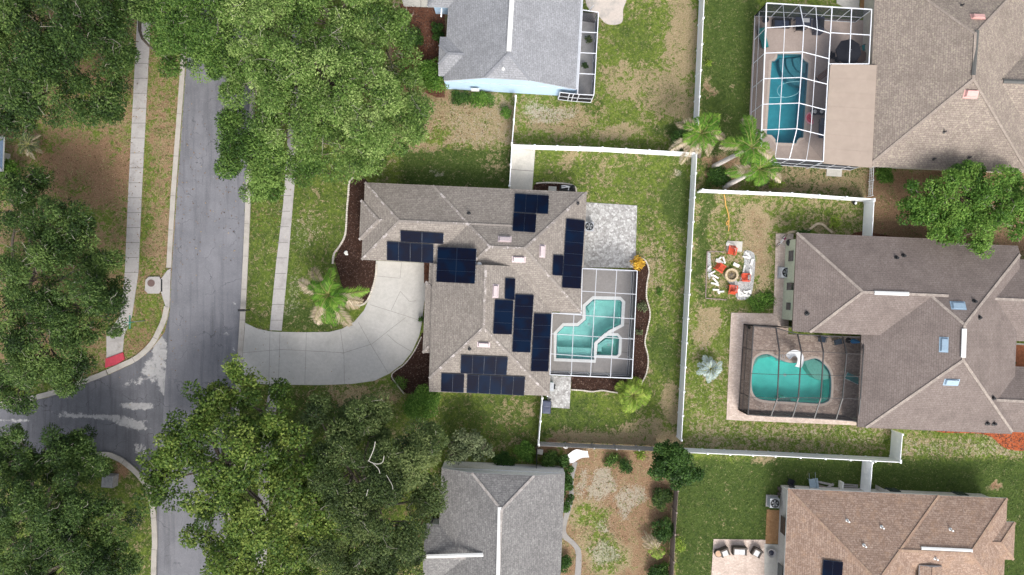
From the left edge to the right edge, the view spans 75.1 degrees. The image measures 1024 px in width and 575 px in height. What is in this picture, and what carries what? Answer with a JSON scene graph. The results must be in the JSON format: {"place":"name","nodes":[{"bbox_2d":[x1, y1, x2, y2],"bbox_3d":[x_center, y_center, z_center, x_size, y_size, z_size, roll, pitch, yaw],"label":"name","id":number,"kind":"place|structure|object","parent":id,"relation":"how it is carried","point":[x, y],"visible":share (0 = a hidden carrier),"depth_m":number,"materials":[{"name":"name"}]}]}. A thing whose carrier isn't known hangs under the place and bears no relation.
{"place":"outdoors","nodes":[
{"label":"outdoors","id":0,"kind":"place"},
{"bbox_2d":[0,137,9,171],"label":"shed","id":1,"kind":"structure","parent":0,"point":[3,155],"depth_m":62.49,"materials":[{"name":"metal"}]},
{"bbox_2d":[0,312,169,574],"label":"side street","id":2,"kind":"structure","parent":0,"point":[127,431],"depth_m":64.99,"materials":[{"name":"grey asphalt"}]},
{"bbox_2d":[106,21,150,357],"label":"sidewalk","id":3,"kind":"structure","parent":0,"point":[114,347],"depth_m":64.95,"materials":[{"name":"concrete"}]},
{"bbox_2d":[158,0,252,574],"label":"street","id":4,"kind":"structure","parent":0,"point":[205,303],"depth_m":64.99,"materials":[{"name":"grey asphalt"}]},
{"bbox_2d":[255,385,276,570],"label":"sidewalk","id":5,"kind":"structure","parent":0,"point":[259,494],"depth_m":64.95,"materials":[{"name":"concrete"}]},
{"bbox_2d":[270,2,302,330],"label":"sidewalk","id":6,"kind":"structure","parent":0,"point":[279,291],"depth_m":64.95,"materials":[{"name":"concrete"}]},
{"bbox_2d":[242,261,424,384],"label":"driveway","id":7,"kind":"structure","parent":0,"point":[378,339],"depth_m":64.94,"materials":[{"name":"concrete"}]},
{"bbox_2d":[423,461,564,574],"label":"house","id":8,"kind":"structure","parent":0,"point":[494,519],"depth_m":61.09,"materials":[{"name":"grey"}]},
{"bbox_2d":[0,0,1023,574],"bbox_3d":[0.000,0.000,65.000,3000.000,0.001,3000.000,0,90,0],"label":"ground","id":9,"kind":"structure","parent":0,"point":[636,562],"depth_m":65.00,"materials":[{"name":"green plant"}]},
{"bbox_2d":[0,158,21,191],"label":"shrub","id":10,"kind":"object","parent":9,"relation":"on","point":[9,167],"visible":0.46,"depth_m":63.45,"materials":[{"name":"green plant"}]},
{"bbox_2d":[18,132,42,159],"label":"palm tree","id":11,"kind":"object","parent":9,"relation":"on","point":[24,142],"visible":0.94,"depth_m":63.71,"materials":[{"name":"green plant"}]},
{"bbox_2d":[0,370,107,406],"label":"kerb","id":12,"kind":"structure","parent":9,"relation":"on","point":[89,379],"depth_m":64.87,"materials":[{"name":"concrete"}]},
{"bbox_2d":[0,163,131,415],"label":"oak tree","id":13,"kind":"object","parent":9,"relation":"on","point":[55,319],"visible":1,"depth_m":56.89,"materials":[{"name":"green plant"}]},
{"bbox_2d":[0,422,145,574],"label":"oak tree","id":14,"kind":"object","parent":9,"relation":"on","point":[73,456],"visible":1,"depth_m":57.13,"materials":[{"name":"green plant"}]},
{"bbox_2d":[0,0,156,141],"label":"oak tree","id":15,"kind":"object","parent":9,"relation":"on","point":[34,64],"visible":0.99,"depth_m":56.95,"materials":[{"name":"green plant"}]},
{"bbox_2d":[13,452,157,574],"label":"kerb","id":16,"kind":"structure","parent":9,"relation":"on","point":[128,465],"depth_m":64.87,"materials":[{"name":"concrete"}]},
{"bbox_2d":[101,473,118,487],"bbox_3d":[-38.984,18.711,64.535,1.100,0.930,1.150,5,90,0],"label":"utility box","id":17,"kind":"object","parent":9,"relation":"on","point":[110,480],"visible":0.87,"depth_m":64.10,"materials":[{"name":"metal"}]},
{"bbox_2d":[105,352,124,367],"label":"kerb ramp","id":18,"kind":"structure","parent":9,"relation":"on","point":[114,360],"depth_m":64.86,"materials":[{"name":"red paint"}]},
{"bbox_2d":[106,306,169,373],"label":"kerb","id":19,"kind":"structure","parent":9,"relation":"on","point":[149,346],"depth_m":64.87,"materials":[{"name":"concrete"}]},
{"bbox_2d":[145,269,170,306],"bbox_3d":[-34.531,0.039,64.910,2.500,0.180,3.750,0,90,0],"label":"storm drain","id":20,"kind":"object","parent":9,"relation":"on","point":[156,285],"visible":1,"depth_m":64.87,"materials":[{"name":"concrete"}]},
{"bbox_2d":[166,5,188,267],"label":"kerb","id":21,"kind":"structure","parent":9,"relation":"on","point":[175,170],"depth_m":64.87,"materials":[{"name":"concrete"}]},
{"bbox_2d":[136,0,247,82],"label":"oak tree","id":22,"kind":"object","parent":9,"relation":"on","point":[174,22],"visible":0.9,"depth_m":56.87,"materials":[{"name":"green plant"}]},
{"bbox_2d":[131,353,350,574],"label":"shade tree","id":23,"kind":"object","parent":9,"relation":"on","point":[245,535],"visible":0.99,"depth_m":57.15,"materials":[{"name":"green plant"}]},
{"bbox_2d":[224,24,258,554],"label":"kerb","id":24,"kind":"structure","parent":9,"relation":"on","point":[244,276],"depth_m":64.87,"materials":[{"name":"concrete"}]},
{"bbox_2d":[213,105,343,203],"bbox_3d":[-21.447,-12.461,61.080,11.216,8.267,9.448,-18,90,0],"label":"oak tree","id":25,"kind":"object","parent":9,"relation":"on","point":[259,157],"visible":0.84,"depth_m":58.54,"materials":[{"name":"green plant"}]},
{"bbox_2d":[202,0,435,184],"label":"oak tree","id":26,"kind":"object","parent":9,"relation":"on","point":[338,108],"visible":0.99,"depth_m":56.20,"materials":[{"name":"green plant"}]},
{"bbox_2d":[297,267,369,326],"bbox_3d":[-17.293,0.944,62.745,6.528,4.824,5.672,29,90,0],"label":"palm tree","id":27,"kind":"object","parent":9,"relation":"on","point":[327,299],"visible":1,"depth_m":61.64,"materials":[{"name":"plant"}]},
{"bbox_2d":[335,178,375,303],"bbox_3d":[-15.305,-4.490,64.970,4.061,0.001,12.494,0,90,0],"label":"flower bed","id":28,"kind":"object","parent":9,"relation":"on","point":[341,258],"visible":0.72,"depth_m":64.97,"materials":[{"name":"brown soil"}]},
{"bbox_2d":[292,390,449,574],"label":"oak tree","id":29,"kind":"object","parent":9,"relation":"on","point":[387,473],"visible":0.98,"depth_m":56.96,"materials":[{"name":"green plant"}]},
{"bbox_2d":[390,333,429,393],"bbox_3d":[-9.644,7.379,64.970,4.451,0.001,5.935,0,90,0],"label":"flower bed","id":30,"kind":"object","parent":9,"relation":"on","point":[415,360],"visible":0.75,"depth_m":64.97,"materials":[{"name":"brown soil"}]},
{"bbox_2d":[402,384,441,422],"bbox_3d":[-8.536,11.056,63.859,3.539,2.312,3.958,24,90,0],"label":"shrub","id":31,"kind":"object","parent":9,"relation":"on","point":[422,403],"visible":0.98,"depth_m":63.43,"materials":[{"name":"green plant"}]},
{"bbox_2d":[400,4,444,97],"bbox_3d":[-8.747,-23.118,64.980,4.374,0.001,9.138,0,90,0],"label":"flower bed","id":32,"kind":"object","parent":9,"relation":"on","point":[431,51],"visible":0.38,"depth_m":64.98,"materials":[{"name":"brown soil"}]},
{"bbox_2d":[416,56,449,92],"bbox_3d":[-7.554,-20.273,63.600,3.300,2.823,3.554,0,90,0],"label":"shrub","id":33,"kind":"object","parent":32,"relation":"on","point":[428,70],"visible":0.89,"depth_m":62.86,"materials":[{"name":"green plant"}]},
{"bbox_2d":[431,21,444,42],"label":"shrub","id":34,"kind":"object","parent":32,"relation":"on","point":[437,28],"visible":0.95,"depth_m":63.88,"materials":[{"name":"green plant"}]},
{"bbox_2d":[451,90,470,105],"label":"shrub","id":35,"kind":"object","parent":9,"relation":"on","point":[459,98],"visible":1,"depth_m":64.47,"materials":[{"name":"green plant"}]},
{"bbox_2d":[445,426,494,465],"bbox_3d":[-3.957,14.822,62.819,4.826,4.604,3.702,0,90,0],"label":"tree","id":36,"kind":"object","parent":9,"relation":"on","point":[478,448],"visible":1,"depth_m":61.64,"materials":[{"name":"green plant"}]},
{"bbox_2d":[358,182,586,396],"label":"house","id":37,"kind":"structure","parent":9,"relation":"on","point":[458,320],"depth_m":61.18,"materials":[{"name":"grey"}]},
{"bbox_2d":[386,231,443,262],"bbox_3d":[-8.973,-3.757,61.530,5.330,1.157,2.760,4,90,0],"label":"solar array","id":38,"kind":"object","parent":37,"relation":"on","point":[415,252],"visible":1,"depth_m":61.53,"materials":[{"name":"glass"}]},
{"bbox_2d":[436,247,476,283],"bbox_3d":[-5.089,-2.040,60.688,3.743,1.586,3.225,3,90,0],"label":"solar array","id":39,"kind":"object","parent":37,"relation":"on","point":[451,265],"visible":1,"depth_m":60.63,"materials":[{"name":"glass"}]},
{"bbox_2d":[441,355,524,395],"bbox_3d":[-2.681,8.116,61.333,7.887,1.529,3.946,0,90,0],"label":"solar array","id":40,"kind":"object","parent":37,"relation":"on","point":[488,383],"visible":1,"depth_m":61.46,"materials":[{"name":"glass"}]},
{"bbox_2d":[493,278,551,371],"bbox_3d":[0.982,3.483,60.993,5.421,2.230,8.687,0,90,0],"label":"solar array","id":41,"kind":"object","parent":37,"relation":"on","point":[522,326],"visible":1,"depth_m":60.99,"materials":[{"name":"glass"}]},
{"bbox_2d":[512,193,548,231],"bbox_3d":[1.745,-6.836,61.155,3.242,1.500,3.632,4,90,0],"label":"solar array","id":42,"kind":"object","parent":37,"relation":"on","point":[525,221],"visible":1,"depth_m":61.26,"materials":[{"name":"glass"}]},
{"bbox_2d":[552,219,584,288],"bbox_3d":[5.206,-3.146,61.496,2.837,1.244,6.374,4,90,0],"label":"solar array","id":43,"kind":"object","parent":37,"relation":"on","point":[569,268],"visible":1,"depth_m":61.57,"materials":[{"name":"glass"}]},
{"bbox_2d":[469,90,495,107],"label":"hedge","id":44,"kind":"object","parent":9,"relation":"on","point":[481,97],"visible":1,"depth_m":64.25,"materials":[{"name":"green plant"}]},
{"bbox_2d":[491,450,517,465],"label":"hedge","id":45,"kind":"object","parent":9,"relation":"on","point":[500,459],"visible":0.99,"depth_m":64.18,"materials":[{"name":"green plant"}]},
{"bbox_2d":[427,0,582,95],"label":"house","id":46,"kind":"structure","parent":9,"relation":"on","point":[521,46],"depth_m":61.23,"materials":[{"name":"grey stone"}]},
{"bbox_2d":[19,51,997,574],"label":"fallen leaves","id":47,"kind":"object","parent":9,"relation":"on","point":[275,221],"visible":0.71,"depth_m":64.97,"materials":[{"name":"plant"}]},
{"bbox_2d":[510,149,534,189],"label":"slab walk","id":48,"kind":"structure","parent":9,"relation":"on","point":[522,169],"depth_m":64.95,"materials":[{"name":"concrete"}]},
{"bbox_2d":[511,440,535,463],"bbox_3d":[1.328,15.896,64.288,2.145,1.451,2.404,-36,90,0],"label":"bush","id":49,"kind":"object","parent":9,"relation":"on","point":[526,451],"visible":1,"depth_m":63.97,"materials":[{"name":"green plant"}]},
{"bbox_2d":[539,449,557,466],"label":"shrub","id":50,"kind":"object","parent":9,"relation":"on","point":[548,457],"visible":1,"depth_m":64.41,"materials":[{"name":"green plant"}]},
{"bbox_2d":[548,376,570,408],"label":"paver walk","id":51,"kind":"structure","parent":9,"relation":"on","point":[559,396],"depth_m":64.95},
{"bbox_2d":[563,465,574,512],"bbox_3d":[5.221,19.443,64.190,1.726,1.640,4.721,0,90,0],"label":"hedge","id":52,"kind":"object","parent":9,"relation":"on","point":[569,486],"visible":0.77,"depth_m":63.90,"materials":[{"name":"green plant"}]},
{"bbox_2d":[558,21,594,96],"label":"porch floor","id":53,"kind":"structure","parent":9,"relation":"on","point":[585,84],"depth_m":64.95,"materials":[{"name":"concrete"}]},
{"bbox_2d":[558,5,598,102],"bbox_3d":[6.384,-22.652,63.652,3.246,2.576,9.150,4,90,0],"label":"screened porch","id":54,"kind":"object","parent":53,"relation":"on","point":[590,16],"visible":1,"depth_m":63.41,"materials":[{"name":"white metal"}]},
{"bbox_2d":[568,449,588,462],"bbox_3d":[6.399,16.244,64.664,1.950,0.672,1.083,-15,90,0],"label":"draped bench","id":55,"kind":"object","parent":9,"relation":"on","point":[575,455],"visible":1,"depth_m":64.50,"materials":[{"name":"white fabric"}]},
{"bbox_2d":[551,267,631,373],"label":"pool deck","id":56,"kind":"structure","parent":9,"relation":"on","point":[605,280],"depth_m":64.94,"materials":[{"name":"grey concrete"}]},
{"bbox_2d":[554,296,624,362],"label":"swimming pool","id":57,"kind":"structure","parent":56,"relation":"in","point":[583,326],"depth_m":66.35,"materials":[{"name":"liquid"}]},
{"bbox_2d":[550,268,637,378],"bbox_3d":[7.623,3.344,63.532,8.222,2.815,10.352,0,90,0],"label":"pool cage","id":58,"kind":"object","parent":56,"relation":"on","point":[630,356],"visible":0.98,"depth_m":62.51,"materials":[{"name":"white metal"}]},
{"bbox_2d":[594,333,621,357],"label":"spa","id":59,"kind":"object","parent":56,"relation":"in","point":[604,348],"visible":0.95,"depth_m":65.25,"materials":[{"name":"liquid"}]},
{"bbox_2d":[538,442,653,450],"bbox_3d":[8.398,15.296,64.065,11.802,1.870,0.156,2,90,0],"label":"board fence","id":60,"kind":"object","parent":9,"relation":"on","point":[601,446],"visible":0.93,"depth_m":64.00,"materials":[{"name":"wood"}]},
{"bbox_2d":[511,144,697,156],"bbox_3d":[8.752,-13.219,64.020,17.706,1.960,0.298,3,90,0],"label":"vinyl fence","id":61,"kind":"object","parent":9,"relation":"on","point":[602,149],"visible":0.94,"depth_m":63.93,"materials":[{"name":"plastic"}]},
{"bbox_2d":[571,259,649,391],"bbox_3d":[11.541,4.809,64.970,6.316,0.001,14.616,29,90,0],"label":"flower bed","id":62,"kind":"object","parent":9,"relation":"on","point":[636,339],"visible":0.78,"depth_m":64.97,"materials":[{"name":"brown soil"}]},
{"bbox_2d":[603,451,620,468],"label":"shrub","id":63,"kind":"object","parent":9,"relation":"on","point":[611,460],"visible":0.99,"depth_m":64.56,"materials":[{"name":"green plant"}]},
{"bbox_2d":[618,457,632,473],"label":"shrub","id":64,"kind":"object","parent":9,"relation":"on","point":[625,466],"visible":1,"depth_m":64.14,"materials":[{"name":"green plant"}]},
{"bbox_2d":[614,376,651,412],"bbox_3d":[11.621,10.091,63.835,3.468,2.579,3.423,-22,90,0],"label":"palm tree","id":65,"kind":"object","parent":9,"relation":"on","point":[632,395],"visible":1,"depth_m":63.12,"materials":[{"name":"green plant"}]},
{"bbox_2d":[639,257,650,382],"bbox_3d":[12.907,3.301,64.938,1.295,0.174,12.589,0,90,0],"label":"garden edging","id":66,"kind":"object","parent":9,"relation":"on","point":[648,321],"visible":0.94,"depth_m":64.87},
{"bbox_2d":[641,530,664,559],"bbox_3d":[13.653,24.662,64.194,1.972,1.902,2.797,-40,90,0],"label":"shrub","id":67,"kind":"object","parent":9,"relation":"on","point":[652,544],"visible":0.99,"depth_m":63.75,"materials":[{"name":"green plant"}]},
{"bbox_2d":[648,563,668,574],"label":"shrub","id":68,"kind":"object","parent":9,"relation":"on","point":[657,569],"visible":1,"depth_m":64.17,"materials":[{"name":"green plant"}]},
{"bbox_2d":[651,515,673,544],"bbox_3d":[14.608,23.301,64.124,2.477,1.776,2.835,0,90,0],"label":"shrub","id":69,"kind":"object","parent":9,"relation":"on","point":[664,534],"visible":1,"depth_m":63.83,"materials":[{"name":"green plant"}]},
{"bbox_2d":[651,487,673,511],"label":"shrub","id":70,"kind":"object","parent":9,"relation":"on","point":[661,499],"visible":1,"depth_m":64.24,"materials":[{"name":"green plant"}]},
{"bbox_2d":[669,486,678,574],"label":"board fence","id":71,"kind":"object","parent":9,"relation":"on","point":[672,539],"visible":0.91,"depth_m":63.91,"materials":[{"name":"wood"}]},
{"bbox_2d":[647,439,704,490],"bbox_3d":[15.259,16.591,62.488,5.901,5.281,4.217,28,90,0],"label":"tree","id":72,"kind":"object","parent":9,"relation":"on","point":[671,461],"visible":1,"depth_m":60.89,"materials":[{"name":"green plant"}]},
{"bbox_2d":[335,4,1023,450],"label":"bark chips","id":73,"kind":"object","parent":9,"relation":"on","point":[427,266],"visible":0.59,"depth_m":64.95,"materials":[{"name":"wood"}]},
{"bbox_2d":[676,0,704,440],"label":"vinyl fence","id":74,"kind":"object","parent":9,"relation":"on","point":[689,246],"visible":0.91,"depth_m":63.97,"materials":[{"name":"plastic"}]},
{"bbox_2d":[669,112,725,164],"bbox_3d":[16.850,-13.721,62.184,5.336,5.965,3.972,-17,90,0],"label":"palm tree","id":75,"kind":"object","parent":9,"relation":"on","point":[706,136],"visible":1,"depth_m":59.94,"materials":[{"name":"plant"}]},
{"bbox_2d":[696,355,722,382],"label":"palm tree","id":76,"kind":"object","parent":9,"relation":"on","point":[708,369],"visible":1,"depth_m":63.75,"materials":[{"name":"white plant"}]},
{"bbox_2d":[705,166,731,187],"bbox_3d":[20.111,-10.747,64.519,2.661,1.005,2.235,0,90,0],"label":"shrub","id":77,"kind":"object","parent":9,"relation":"on","point":[719,176],"visible":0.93,"depth_m":64.36,"materials":[{"name":"green plant"}]},
{"bbox_2d":[724,250,754,299],"bbox_3d":[22.208,-1.212,64.988,3.087,0.001,4.857,0,90,0],"label":"gravel pad","id":78,"kind":"object","parent":9,"relation":"on","point":[744,286],"visible":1,"depth_m":64.99,"materials":[{"name":"gravel"}]},
{"bbox_2d":[711,115,775,167],"bbox_3d":[21.134,-12.774,61.986,4.079,6.403,5.091,-32,90,0],"label":"palm tree","id":79,"kind":"object","parent":9,"relation":"on","point":[742,147],"visible":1,"depth_m":59.51,"materials":[{"name":"plant"}]},
{"bbox_2d":[722,154,781,188],"bbox_3d":[22.160,-10.815,62.314,5.439,5.776,3.338,0,90,0],"label":"palm tree","id":80,"kind":"object","parent":9,"relation":"on","point":[752,171],"visible":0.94,"depth_m":60.26,"materials":[{"name":"plant"}]},
{"bbox_2d":[746,292,776,312],"bbox_3d":[24.277,1.296,64.787,2.772,0.678,2.128,-32,90,0],"label":"shrub","id":81,"kind":"object","parent":9,"relation":"on","point":[768,300],"visible":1,"depth_m":64.72,"materials":[{"name":"green plant"}]},
{"bbox_2d":[764,544,777,574],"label":"slab walk","id":82,"kind":"structure","parent":9,"relation":"on","point":[770,566],"depth_m":64.94,"materials":[{"name":"concrete"}]},
{"bbox_2d":[765,510,778,543],"bbox_3d":[25.466,23.393,64.988,1.369,0.001,3.362,3,90,0],"label":"straw bed","id":83,"kind":"object","parent":9,"relation":"on","point":[772,523],"visible":1,"depth_m":64.99,"materials":[{"name":"brown"}]},
{"bbox_2d":[765,495,779,507],"bbox_3d":[25.352,20.820,64.575,1.150,0.851,1.150,2,90,0],"label":"air conditioner","id":84,"kind":"object","parent":9,"relation":"on","point":[772,501],"visible":1,"depth_m":64.18,"materials":[{"name":"metal"}]},
{"bbox_2d":[697,188,875,201],"bbox_3d":[26.253,-8.905,64.020,16.463,1.960,0.303,3,90,0],"label":"vinyl fence","id":85,"kind":"object","parent":9,"relation":"on","point":[770,193],"visible":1,"depth_m":63.92,"materials":[{"name":"plastic"}]},
{"bbox_2d":[680,448,901,463],"bbox_3d":[26.642,16.112,64.020,20.677,1.960,0.229,3,90,0],"label":"vinyl fence","id":86,"kind":"object","parent":9,"relation":"on","point":[789,454],"visible":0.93,"depth_m":63.96,"materials":[{"name":"plastic"}]},
{"bbox_2d":[739,326,859,417],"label":"pool deck","id":87,"kind":"structure","parent":9,"relation":"on","point":[764,338],"depth_m":64.94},
{"bbox_2d":[750,352,833,405],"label":"swimming pool","id":88,"kind":"structure","parent":87,"relation":"in","point":[763,382],"depth_m":66.40,"materials":[{"name":"teal liquid"}]},
{"bbox_2d":[738,324,863,421],"bbox_3d":[27.554,8.081,63.170,10.479,3.540,8.451,4,90,0],"label":"pool cage","id":89,"kind":"object","parent":87,"relation":"on","point":[746,366],"visible":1,"depth_m":62.66,"materials":[{"name":"brown metal"}]},
{"bbox_2d":[748,15,863,160],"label":"pool deck","id":90,"kind":"structure","parent":9,"relation":"on","point":[791,41],"depth_m":64.94,"materials":[{"name":"beige concrete"}]},
{"bbox_2d":[772,17,791,28],"bbox_3d":[26.172,-25.664,64.575,1.700,0.670,0.800,2,90,0],"label":"patio sofa","id":91,"kind":"object","parent":90,"relation":"on","point":[777,21],"visible":0.89,"depth_m":64.48,"materials":[{"name":"fabric"}]},
{"bbox_2d":[764,51,810,145],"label":"swimming pool","id":92,"kind":"structure","parent":90,"relation":"in","point":[791,64],"depth_m":66.17,"materials":[{"name":"blue liquid"}]},
{"bbox_2d":[749,2,871,169],"bbox_3d":[28.311,-18.976,62.978,10.395,3.923,15.074,0,90,0],"label":"pool cage","id":93,"kind":"object","parent":90,"relation":"on","point":[828,13],"visible":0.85,"depth_m":62.79,"materials":[{"name":"white metal"}]},
{"bbox_2d":[812,16,824,34],"bbox_3d":[29.688,-25.352,64.306,0.750,1.218,1.500,3,90,0],"label":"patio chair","id":94,"kind":"object","parent":90,"relation":"on","point":[819,24],"visible":0.95,"depth_m":64.06,"materials":[{"name":"grey metal"}]},
{"bbox_2d":[834,39,860,62],"bbox_3d":[31.719,-22.227,63.565,2.268,2.750,2.268,33,90,0],"label":"parasol","id":95,"kind":"object","parent":90,"relation":"on","point":[842,51],"visible":0.93,"depth_m":62.58,"materials":[{"name":"black fabric"}]},
{"bbox_2d":[860,461,873,491],"bbox_3d":[34.102,18.145,64.020,0.186,1.960,3.203,4,90,0],"label":"vinyl fence","id":96,"kind":"object","parent":9,"relation":"on","point":[866,476],"visible":0.79,"depth_m":63.98,"materials":[{"name":"plastic"}]},
{"bbox_2d":[862,200,875,235],"bbox_3d":[34.277,-6.484,64.020,0.186,1.960,3.707,3,90,0],"label":"vinyl fence","id":97,"kind":"object","parent":9,"relation":"on","point":[868,217],"visible":0.84,"depth_m":64.00,"materials":[{"name":"plastic"}]},
{"bbox_2d":[874,167,894,184],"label":"shrub","id":98,"kind":"object","parent":9,"relation":"on","point":[885,175],"visible":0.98,"depth_m":63.98,"materials":[{"name":"green plant"}]},
{"bbox_2d":[777,484,1015,574],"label":"house","id":99,"kind":"structure","parent":9,"relation":"on","point":[877,530],"depth_m":61.33,"materials":[{"name":"beige"}]},
{"bbox_2d":[822,560,842,574],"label":"solar array","id":100,"kind":"object","parent":99,"relation":"on","point":[830,567],"visible":1,"depth_m":60.53,"materials":[{"name":"glass"}]},
{"bbox_2d":[889,430,903,461],"bbox_3d":[36.973,15.176,64.020,0.186,1.960,2.655,5,90,0],"label":"vinyl fence","id":101,"kind":"object","parent":9,"relation":"on","point":[896,444],"visible":1,"depth_m":64.01,"materials":[{"name":"plastic"}]},
{"bbox_2d":[782,232,1023,433],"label":"house","id":102,"kind":"structure","parent":9,"relation":"on","point":[938,329],"depth_m":61.09,"materials":[{"name":"brown tile"}]},
{"bbox_2d":[822,0,1023,172],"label":"house","id":103,"kind":"structure","parent":9,"relation":"on","point":[935,85],"depth_m":61.16,"materials":[{"name":"beige"}]},
{"bbox_2d":[895,159,1023,259],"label":"shade tree","id":104,"kind":"object","parent":9,"relation":"on","point":[974,210],"visible":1,"depth_m":59.69,"materials":[{"name":"green plant"}]},
{"bbox_2d":[938,431,1023,450],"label":"flower bed","id":105,"kind":"object","parent":9,"relation":"on","point":[1003,444],"visible":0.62,"depth_m":64.98,"materials":[{"name":"orange soil"}]},
{"bbox_2d":[562,462,581,574],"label":"path","id":106,"kind":"structure","parent":0,"point":[568,539],"depth_m":64.96,"materials":[{"name":"concrete"}]},
{"bbox_2d":[586,0,625,24],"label":"patio","id":107,"kind":"structure","parent":0,"point":[610,12],"depth_m":64.95,"materials":[{"name":"concrete"}]},
{"bbox_2d":[584,202,636,267],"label":"patio","id":108,"kind":"structure","parent":0,"point":[610,241],"depth_m":64.95,"materials":[{"name":"grey stone"}]},
{"bbox_2d":[711,539,765,574],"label":"patio","id":109,"kind":"structure","parent":0,"point":[748,564],"depth_m":64.95,"materials":[{"name":"concrete"}]},
{"bbox_2d":[726,234,859,424],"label":"patio","id":110,"kind":"structure","parent":0,"point":[740,320],"depth_m":64.95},
{"bbox_2d":[1015,345,1023,366],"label":"courtyard","id":111,"kind":"structure","parent":0,"point":[1019,355],"depth_m":64.94,"materials":[{"name":"orange brick"}]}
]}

